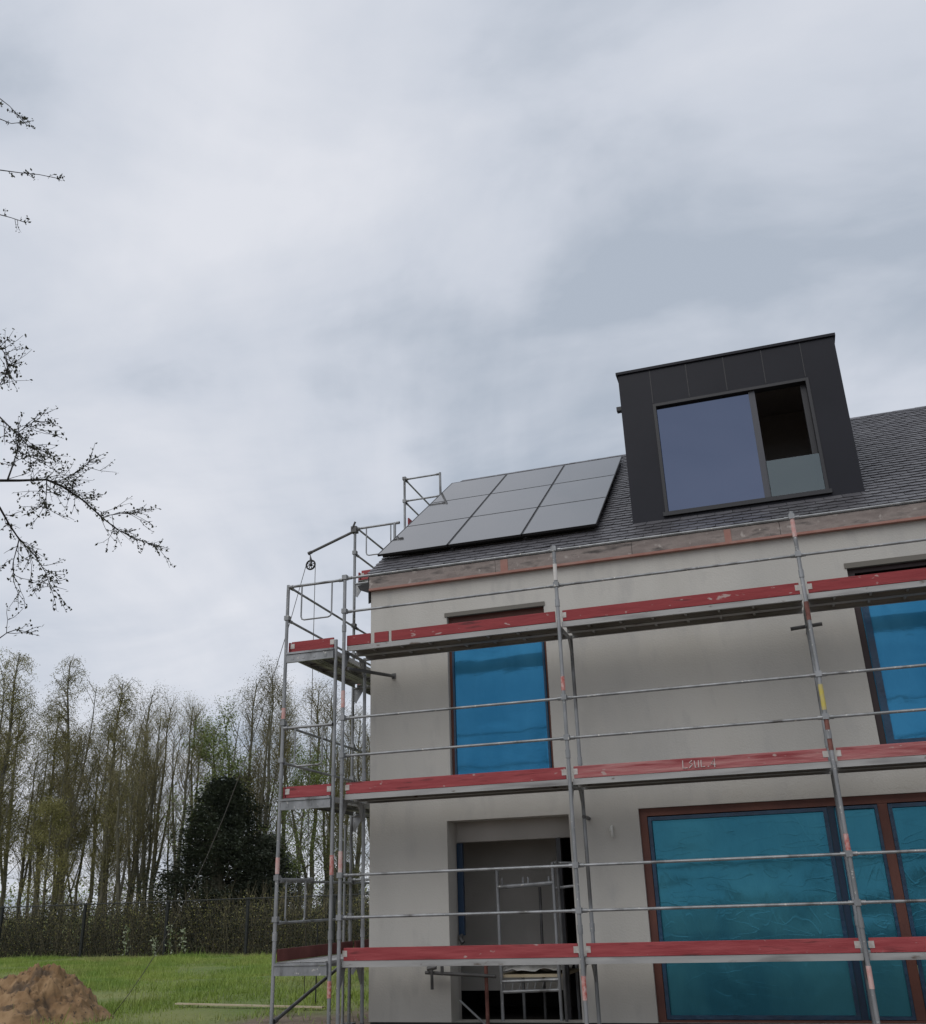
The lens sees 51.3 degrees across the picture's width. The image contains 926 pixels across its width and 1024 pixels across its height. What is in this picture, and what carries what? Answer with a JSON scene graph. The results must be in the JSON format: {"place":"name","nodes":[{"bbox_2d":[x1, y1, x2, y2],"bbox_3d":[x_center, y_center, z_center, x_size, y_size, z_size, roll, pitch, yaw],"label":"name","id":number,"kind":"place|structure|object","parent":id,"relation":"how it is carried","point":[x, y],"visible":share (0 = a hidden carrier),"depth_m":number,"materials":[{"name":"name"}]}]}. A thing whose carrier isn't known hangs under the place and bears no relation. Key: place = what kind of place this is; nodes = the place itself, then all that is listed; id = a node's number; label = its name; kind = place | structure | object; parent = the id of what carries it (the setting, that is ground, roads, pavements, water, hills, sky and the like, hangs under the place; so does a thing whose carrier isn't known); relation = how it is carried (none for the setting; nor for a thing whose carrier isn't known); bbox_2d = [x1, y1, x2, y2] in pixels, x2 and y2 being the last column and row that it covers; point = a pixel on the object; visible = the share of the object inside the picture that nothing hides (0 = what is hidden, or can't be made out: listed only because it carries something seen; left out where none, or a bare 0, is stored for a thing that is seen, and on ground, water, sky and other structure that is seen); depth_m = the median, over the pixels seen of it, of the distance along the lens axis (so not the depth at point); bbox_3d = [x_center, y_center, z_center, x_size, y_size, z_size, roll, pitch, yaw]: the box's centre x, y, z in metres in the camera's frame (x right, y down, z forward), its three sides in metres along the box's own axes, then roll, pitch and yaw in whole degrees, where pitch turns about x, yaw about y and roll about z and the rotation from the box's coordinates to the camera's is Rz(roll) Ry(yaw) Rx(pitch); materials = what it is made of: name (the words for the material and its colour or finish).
{"place":"outdoors","nodes":[
{"label":"outdoors","id":0,"kind":"place"},
{"bbox_2d":[0,910,918,1023],"bbox_3d":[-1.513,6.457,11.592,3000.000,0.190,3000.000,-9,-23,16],"label":"ground","id":1,"kind":"structure","parent":0,"point":[317,1016],"depth_m":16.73,"materials":[{"name":"green plant"}]},
{"bbox_2d":[0,711,25,858],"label":"bare tree","id":2,"kind":"object","parent":1,"relation":"on","point":[8,804],"visible":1,"depth_m":46.12,"materials":[{"name":"brown plant"}]},
{"bbox_2d":[0,742,32,875],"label":"leafing tree","id":3,"kind":"object","parent":1,"relation":"on","point":[8,854],"visible":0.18,"depth_m":53.19,"materials":[{"name":"green plant"}]},
{"bbox_2d":[0,691,40,910],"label":"bare tree","id":4,"kind":"object","parent":1,"relation":"on","point":[3,882],"visible":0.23,"depth_m":55.08,"materials":[{"name":"brown plant"}]},
{"bbox_2d":[1,737,52,935],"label":"bare tree","id":5,"kind":"object","parent":1,"relation":"on","point":[22,875],"visible":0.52,"depth_m":50.31,"materials":[{"name":"brown plant"}]},
{"bbox_2d":[0,648,54,897],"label":"birch tree","id":6,"kind":"object","parent":1,"relation":"on","point":[11,702],"visible":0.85,"depth_m":49.08,"materials":[{"name":"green plant"}]},
{"bbox_2d":[12,769,51,928],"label":"bare tree","id":7,"kind":"object","parent":1,"relation":"on","point":[29,868],"visible":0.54,"depth_m":48.65,"materials":[{"name":"brown plant"}]},
{"bbox_2d":[0,708,82,934],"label":"birch tree","id":8,"kind":"object","parent":1,"relation":"on","point":[49,747],"visible":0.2,"depth_m":52.87,"materials":[{"name":"green plant"}]},
{"bbox_2d":[1,795,89,954],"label":"leafing tree","id":9,"kind":"object","parent":1,"relation":"on","point":[53,810],"visible":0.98,"depth_m":44.14,"materials":[{"name":"green plant"}]},
{"bbox_2d":[0,963,112,1023],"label":"dirt mound","id":10,"kind":"object","parent":1,"relation":"on","point":[48,991],"visible":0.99,"depth_m":15.46,"materials":[{"name":"soil"}]},
{"bbox_2d":[7,655,113,942],"bbox_3d":[-19.629,14.523,48.921,5.523,15.064,5.948,-14,-25,27],"label":"birch tree","id":11,"kind":"object","parent":1,"relation":"on","point":[61,713],"visible":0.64,"depth_m":49.30,"materials":[{"name":"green plant"}]},
{"bbox_2d":[18,715,111,906],"bbox_3d":[-19.844,15.808,47.697,3.265,11.527,3.649,-12,-24,23],"label":"bare tree","id":12,"kind":"object","parent":1,"relation":"on","point":[79,812],"visible":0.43,"depth_m":48.31,"materials":[{"name":"brown plant"}]},
{"bbox_2d":[50,801,89,903],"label":"bare tree","id":13,"kind":"object","parent":1,"relation":"on","point":[75,869],"visible":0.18,"depth_m":53.51,"materials":[{"name":"brown plant"}]},
{"bbox_2d":[36,719,109,952],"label":"bare tree","id":14,"kind":"object","parent":1,"relation":"on","point":[75,801],"visible":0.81,"depth_m":46.30,"materials":[{"name":"brown plant"}]},
{"bbox_2d":[53,771,94,934],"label":"bare tree","id":15,"kind":"object","parent":1,"relation":"on","point":[73,861],"visible":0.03,"depth_m":54.56,"materials":[{"name":"brown plant"}]},
{"bbox_2d":[65,766,99,935],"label":"bare tree","id":16,"kind":"object","parent":1,"relation":"on","point":[79,872],"visible":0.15,"depth_m":53.58,"materials":[{"name":"brown plant"}]},
{"bbox_2d":[0,99,174,637],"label":"overhanging tree","id":17,"kind":"object","parent":1,"relation":"on","point":[42,456],"visible":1,"depth_m":6.99,"materials":[{"name":"black plant"}]},
{"bbox_2d":[76,714,125,937],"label":"bare tree","id":18,"kind":"object","parent":1,"relation":"on","point":[92,876],"visible":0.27,"depth_m":54.80,"materials":[{"name":"brown plant"}]},
{"bbox_2d":[86,766,123,918],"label":"bare tree","id":19,"kind":"object","parent":1,"relation":"on","point":[100,856],"visible":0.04,"depth_m":54.59,"materials":[{"name":"brown plant"}]},
{"bbox_2d":[85,746,129,935],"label":"bare tree","id":20,"kind":"object","parent":1,"relation":"on","point":[111,765],"visible":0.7,"depth_m":44.44,"materials":[{"name":"brown plant"}]},
{"bbox_2d":[95,783,124,904],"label":"bare tree","id":21,"kind":"object","parent":1,"relation":"on","point":[115,869],"visible":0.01,"depth_m":56.85,"materials":[{"name":"brown plant"}]},
{"bbox_2d":[72,795,153,930],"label":"leafing tree","id":22,"kind":"object","parent":1,"relation":"on","point":[106,866],"visible":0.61,"depth_m":44.08,"materials":[{"name":"green plant"}]},
{"bbox_2d":[70,674,156,938],"bbox_3d":[-18.559,15.334,50.047,5.092,14.291,4.408,4,-23,-14],"label":"birch tree","id":23,"kind":"object","parent":1,"relation":"on","point":[120,704],"visible":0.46,"depth_m":50.97,"materials":[{"name":"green plant"}]},
{"bbox_2d":[109,806,127,936],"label":"bare tree","id":24,"kind":"object","parent":1,"relation":"on","point":[120,874],"visible":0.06,"depth_m":59.57,"materials":[{"name":"brown plant"}]},
{"bbox_2d":[118,925,130,954],"bbox_3d":[-12.943,16.448,36.831,0.463,1.233,0.483,2,-22,-9],"label":"tall weed","id":25,"kind":"object","parent":1,"relation":"on","point":[128,930],"visible":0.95,"depth_m":36.90,"materials":[{"name":"green plant"}]},
{"bbox_2d":[96,717,159,949],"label":"bare tree","id":26,"kind":"object","parent":1,"relation":"on","point":[118,886],"visible":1,"depth_m":43.50,"materials":[{"name":"brown plant"}]},
{"bbox_2d":[124,756,147,925],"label":"bare tree","id":27,"kind":"object","parent":1,"relation":"on","point":[132,813],"visible":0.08,"depth_m":59.27,"materials":[{"name":"brown plant"}]},
{"bbox_2d":[103,685,176,926],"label":"bare tree","id":28,"kind":"object","parent":1,"relation":"on","point":[145,726],"visible":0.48,"depth_m":49.50,"materials":[{"name":"brown plant"}]},
{"bbox_2d":[113,738,169,950],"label":"bare tree","id":29,"kind":"object","parent":1,"relation":"on","point":[144,822],"visible":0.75,"depth_m":45.12,"materials":[{"name":"brown plant"}]},
{"bbox_2d":[124,744,174,928],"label":"bare tree","id":30,"kind":"object","parent":1,"relation":"on","point":[149,852],"visible":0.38,"depth_m":46.34,"materials":[{"name":"brown plant"}]},
{"bbox_2d":[126,713,172,901],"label":"bare tree","id":31,"kind":"object","parent":1,"relation":"on","point":[155,746],"visible":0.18,"depth_m":56.31,"materials":[{"name":"brown plant"}]},
{"bbox_2d":[124,699,177,938],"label":"bare tree","id":32,"kind":"object","parent":1,"relation":"on","point":[139,875],"visible":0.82,"depth_m":45.69,"materials":[{"name":"brown plant"}]},
{"bbox_2d":[148,937,158,955],"bbox_3d":[-11.669,16.455,36.342,0.395,0.775,0.388,-1,-22,-3],"label":"tall weed","id":33,"kind":"object","parent":1,"relation":"on","point":[153,948],"visible":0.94,"depth_m":36.34,"materials":[{"name":"green plant"}]},
{"bbox_2d":[129,685,202,946],"bbox_3d":[-15.738,15.474,49.658,3.867,13.477,4.321,4,-23,-15],"label":"bare tree","id":34,"kind":"object","parent":1,"relation":"on","point":[164,823],"visible":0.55,"depth_m":50.40,"materials":[{"name":"brown plant"}]},
{"bbox_2d":[165,925,174,954],"bbox_3d":[-11.066,16.197,36.329,0.352,1.206,0.494,0,-22,-3],"label":"tall weed","id":35,"kind":"object","parent":1,"relation":"on","point":[170,939],"visible":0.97,"depth_m":36.35,"materials":[{"name":"green plant"}]},
{"bbox_2d":[158,786,182,898],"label":"bare tree","id":36,"kind":"object","parent":1,"relation":"on","point":[168,851],"visible":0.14,"depth_m":51.11,"materials":[{"name":"brown plant"}]},
{"bbox_2d":[146,692,213,948],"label":"bare tree","id":37,"kind":"object","parent":1,"relation":"on","point":[185,785],"visible":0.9,"depth_m":45.62,"materials":[{"name":"brown plant"}]},
{"bbox_2d":[177,928,186,955],"bbox_3d":[-10.536,16.135,36.028,0.410,1.062,0.488,5,-23,-16],"label":"tall weed","id":38,"kind":"object","parent":1,"relation":"on","point":[182,945],"visible":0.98,"depth_m":36.01,"materials":[{"name":"green plant"}]},
{"bbox_2d":[0,876,368,957],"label":"undergrowth","id":39,"kind":"object","parent":1,"relation":"on","point":[286,930],"visible":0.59,"depth_m":38.76,"materials":[{"name":"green plant"}]},
{"bbox_2d":[0,893,368,957],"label":"fence","id":40,"kind":"object","parent":1,"relation":"on","point":[246,923],"visible":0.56,"depth_m":37.52,"materials":[{"name":"black metal"}]},
{"bbox_2d":[0,874,368,933],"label":"wood","id":41,"kind":"object","parent":1,"relation":"on","point":[108,896],"visible":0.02,"depth_m":94.47,"materials":[{"name":"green plant"}]},
{"bbox_2d":[165,695,215,891],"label":"bare tree","id":42,"kind":"object","parent":1,"relation":"on","point":[198,774],"visible":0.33,"depth_m":50.76,"materials":[{"name":"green plant"}]},
{"bbox_2d":[153,695,274,914],"bbox_3d":[-11.489,14.258,44.910,5.238,11.932,5.002,-18,-27,35],"label":"leafing tree","id":43,"kind":"object","parent":1,"relation":"on","point":[231,768],"visible":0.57,"depth_m":46.42,"materials":[{"name":"green plant"}]},
{"bbox_2d":[124,774,306,948],"bbox_3d":[-11.077,15.224,41.879,7.649,7.517,7.693,16,-28,-37],"label":"evergreen tree","id":44,"kind":"object","parent":1,"relation":"on","point":[228,848],"visible":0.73,"depth_m":41.34,"materials":[{"name":"green plant"}]},
{"bbox_2d":[196,716,239,886],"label":"bare tree","id":45,"kind":"object","parent":1,"relation":"on","point":[211,763],"visible":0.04,"depth_m":55.38,"materials":[{"name":"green plant"}]},
{"bbox_2d":[193,766,264,884],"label":"leafing tree","id":46,"kind":"object","parent":1,"relation":"on","point":[241,781],"visible":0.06,"depth_m":49.44,"materials":[{"name":"green plant"}]},
{"bbox_2d":[201,668,274,876],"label":"bare tree","id":47,"kind":"object","parent":1,"relation":"on","point":[251,730],"visible":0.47,"depth_m":48.63,"materials":[{"name":"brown plant"}]},
{"bbox_2d":[175,1003,324,1007],"bbox_3d":[-3.703,8.440,16.479,3.260,0.025,0.070,-14,-25,27],"label":"timber plank","id":48,"kind":"object","parent":1,"relation":"on","point":[247,1005],"visible":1,"depth_m":16.50,"materials":[{"name":"brown wood"}]},
{"bbox_2d":[248,752,277,878],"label":"bare tree","id":49,"kind":"object","parent":1,"relation":"on","point":[260,789],"visible":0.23,"depth_m":45.89,"materials":[{"name":"brown plant"}]},
{"bbox_2d":[212,833,322,942],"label":"evergreen tree","id":50,"kind":"object","parent":1,"relation":"on","point":[271,847],"visible":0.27,"depth_m":41.79,"materials":[{"name":"green plant"}]},
{"bbox_2d":[245,699,293,849],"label":"bare tree","id":51,"kind":"object","parent":1,"relation":"on","point":[264,735],"visible":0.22,"depth_m":47.86,"materials":[{"name":"brown plant"}]},
{"bbox_2d":[240,655,300,896],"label":"bare tree","id":52,"kind":"object","parent":1,"relation":"on","point":[271,699],"visible":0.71,"depth_m":45.01,"materials":[{"name":"brown plant"}]},
{"bbox_2d":[255,692,302,844],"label":"bare tree","id":53,"kind":"object","parent":1,"relation":"on","point":[278,757],"visible":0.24,"depth_m":54.99,"materials":[{"name":"brown plant"}]},
{"bbox_2d":[252,675,311,843],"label":"bare tree","id":54,"kind":"object","parent":1,"relation":"on","point":[292,714],"visible":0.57,"depth_m":46.42,"materials":[{"name":"brown plant"}]},
{"bbox_2d":[254,736,342,941],"bbox_3d":[-7.224,14.557,42.728,4.088,9.313,3.904,-20,-29,38],"label":"leafing tree","id":55,"kind":"object","parent":1,"relation":"on","point":[300,842],"visible":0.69,"depth_m":42.63,"materials":[{"name":"green plant"}]},
{"bbox_2d":[272,672,346,924],"bbox_3d":[-7.951,14.966,49.602,4.226,13.978,3.341,19,-30,-41],"label":"bare tree","id":56,"kind":"object","parent":1,"relation":"on","point":[318,752],"visible":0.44,"depth_m":51.08,"materials":[{"name":"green plant"}]},
{"bbox_2d":[315,924,317,1001],"bbox_3d":[-2.560,7.965,16.831,0.022,1.400,0.034,17,-29,-39],"label":"steel stake","id":57,"kind":"object","parent":1,"relation":"on","point":[316,976],"visible":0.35,"depth_m":16.76,"materials":[{"name":"black metal"}]},
{"bbox_2d":[296,679,360,905],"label":"bare tree","id":58,"kind":"object","parent":1,"relation":"on","point":[326,749],"visible":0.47,"depth_m":44.36,"materials":[{"name":"brown plant"}]},
{"bbox_2d":[297,780,368,934],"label":"leafing tree","id":59,"kind":"object","parent":1,"relation":"on","point":[336,847],"visible":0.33,"depth_m":42.14,"materials":[{"name":"green plant"}]},
{"bbox_2d":[302,860,368,941],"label":"evergreen tree","id":60,"kind":"object","parent":1,"relation":"on","point":[335,887],"visible":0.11,"depth_m":41.67,"materials":[{"name":"green plant"}]},
{"bbox_2d":[321,732,356,862],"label":"bare tree","id":61,"kind":"object","parent":1,"relation":"on","point":[337,748],"visible":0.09,"depth_m":52.52,"materials":[{"name":"brown plant"}]},
{"bbox_2d":[322,703,369,861],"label":"bare tree","id":62,"kind":"object","parent":1,"relation":"on","point":[348,737],"visible":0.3,"depth_m":50.10,"materials":[{"name":"brown plant"}]},
{"bbox_2d":[336,708,369,868],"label":"bare tree","id":63,"kind":"object","parent":1,"relation":"on","point":[357,856],"visible":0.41,"depth_m":46.44,"materials":[{"name":"brown plant"}]},
{"bbox_2d":[337,739,369,876],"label":"bare tree","id":64,"kind":"object","parent":1,"relation":"on","point":[356,829],"visible":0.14,"depth_m":48.94,"materials":[{"name":"brown plant"}]},
{"bbox_2d":[269,472,441,1023],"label":"gable scaffold","id":65,"kind":"object","parent":1,"relation":"on","point":[322,655],"visible":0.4,"depth_m":13.48,"materials":[{"name":"metal"}]},
{"bbox_2d":[306,554,315,569],"bbox_3d":[-2.672,0.868,16.914,0.192,0.319,0.072,-9,-23,16],"label":"pulley","id":66,"kind":"object","parent":65,"relation":"hanging from","point":[310,564],"visible":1,"depth_m":16.88,"materials":[{"name":"black metal"}]},
{"bbox_2d":[113,562,315,1014],"bbox_3d":[-4.206,4.587,16.446,4.035,7.216,0.054,-14,-25,27],"label":"rope","id":67,"kind":"object","parent":66,"relation":"hanging from","point":[234,789],"visible":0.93,"depth_m":16.00,"materials":[{"name":"grey fabric"}]},
{"bbox_2d":[348,723,369,865],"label":"bare tree","id":68,"kind":"object","parent":1,"relation":"on","point":[361,781],"visible":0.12,"depth_m":49.23,"materials":[{"name":"brown plant"}]},
{"bbox_2d":[336,498,925,1023],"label":"facade scaffold","id":69,"kind":"object","parent":1,"relation":"on","point":[902,586],"visible":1,"depth_m":11.84,"materials":[{"name":"metal"}]},
{"bbox_2d":[358,332,925,1023],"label":"house","id":70,"kind":"structure","parent":1,"relation":"on","point":[754,434],"depth_m":13.01,"materials":[{"name":"grey paint"}]},
{"bbox_2d":[377,517,469,557],"bbox_3d":[-0.618,0.400,15.952,1.170,0.976,1.325,-9,-23,16],"label":"solar panel","id":71,"kind":"object","parent":70,"relation":"attached to","point":[424,537],"visible":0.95,"depth_m":15.78,"materials":[{"name":"grey glass"}]},
{"bbox_2d":[408,494,489,525],"bbox_3d":[-0.240,-0.026,17.469,1.170,0.977,1.327,-9,-23,16],"label":"solar panel","id":72,"kind":"object","parent":70,"relation":"attached to","point":[460,508],"visible":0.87,"depth_m":17.43,"materials":[{"name":"grey glass"}]},
{"bbox_2d":[431,474,505,502],"bbox_3d":[0.140,-0.453,18.991,1.170,0.982,1.334,-9,-23,16],"label":"solar panel","id":73,"kind":"object","parent":70,"relation":"attached to","point":[470,488],"visible":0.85,"depth_m":18.95,"materials":[{"name":"grey glass"}]},
{"bbox_2d":[448,507,537,547],"bbox_3d":[0.513,0.229,15.622,1.182,0.976,1.325,-9,-23,16],"label":"solar panel","id":74,"kind":"object","parent":70,"relation":"attached to","point":[495,527],"visible":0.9,"depth_m":15.45,"materials":[{"name":"grey glass"}]},
{"bbox_2d":[449,607,553,774],"bbox_3d":[0.531,2.591,13.717,1.471,2.426,0.124,-9,-23,16],"label":"window","id":75,"kind":"structure","parent":70,"relation":"in","point":[511,673],"depth_m":13.61,"materials":[{"name":"blue plastic"}]},
{"bbox_2d":[425,860,581,1023],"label":"trestle scaffold","id":76,"kind":"object","parent":70,"relation":"on","point":[558,973],"visible":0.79,"depth_m":12.42,"materials":[{"name":"metal"}]},
{"bbox_2d":[503,964,572,971],"bbox_3d":[1.014,6.053,12.813,0.842,0.090,0.952,-9,-23,16],"label":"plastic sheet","id":77,"kind":"object","parent":76,"relation":"on","point":[546,968],"visible":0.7,"depth_m":12.51,"materials":[{"name":"white plastic"}]},
{"bbox_2d":[471,484,551,516],"bbox_3d":[0.892,-0.197,17.139,1.182,0.977,1.327,-9,-23,16],"label":"solar panel","id":78,"kind":"object","parent":70,"relation":"attached to","point":[518,499],"visible":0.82,"depth_m":17.09,"materials":[{"name":"grey glass"}]},
{"bbox_2d":[491,465,563,493],"bbox_3d":[1.272,-0.624,18.661,1.182,0.982,1.334,-9,-23,16],"label":"solar panel","id":79,"kind":"object","parent":70,"relation":"attached to","point":[529,479],"visible":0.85,"depth_m":18.62,"materials":[{"name":"grey glass"}]},
{"bbox_2d":[522,497,606,536],"bbox_3d":[1.634,0.059,15.295,1.148,0.976,1.325,-9,-23,16],"label":"solar panel","id":80,"kind":"object","parent":70,"relation":"attached to","point":[566,517],"visible":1,"depth_m":15.12,"materials":[{"name":"grey glass"}]},
{"bbox_2d":[539,475,614,506],"bbox_3d":[2.013,-0.366,16.812,1.148,0.977,1.327,-9,-23,16],"label":"solar panel","id":81,"kind":"object","parent":70,"relation":"attached to","point":[579,490],"visible":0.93,"depth_m":16.76,"materials":[{"name":"grey glass"}]},
{"bbox_2d":[553,456,621,483],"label":"solar panel","id":82,"kind":"object","parent":70,"relation":"attached to","point":[589,469],"visible":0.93,"depth_m":18.29,"materials":[{"name":"grey glass"}]},
{"bbox_2d":[639,792,925,1023],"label":"window","id":83,"kind":"structure","parent":70,"relation":"in","point":[788,991],"depth_m":11.61,"materials":[{"name":"blue plastic"}]},
{"bbox_2d":[847,560,925,743],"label":"window","id":84,"kind":"structure","parent":70,"relation":"in","point":[890,635],"depth_m":12.19,"materials":[{"name":"blue plastic"}]},
{"bbox_2d":[0,0,925,916],"label":"sky","id":85,"kind":"structure","parent":0,"point":[292,262],"materials":[{"name":"grey"}]}
]}

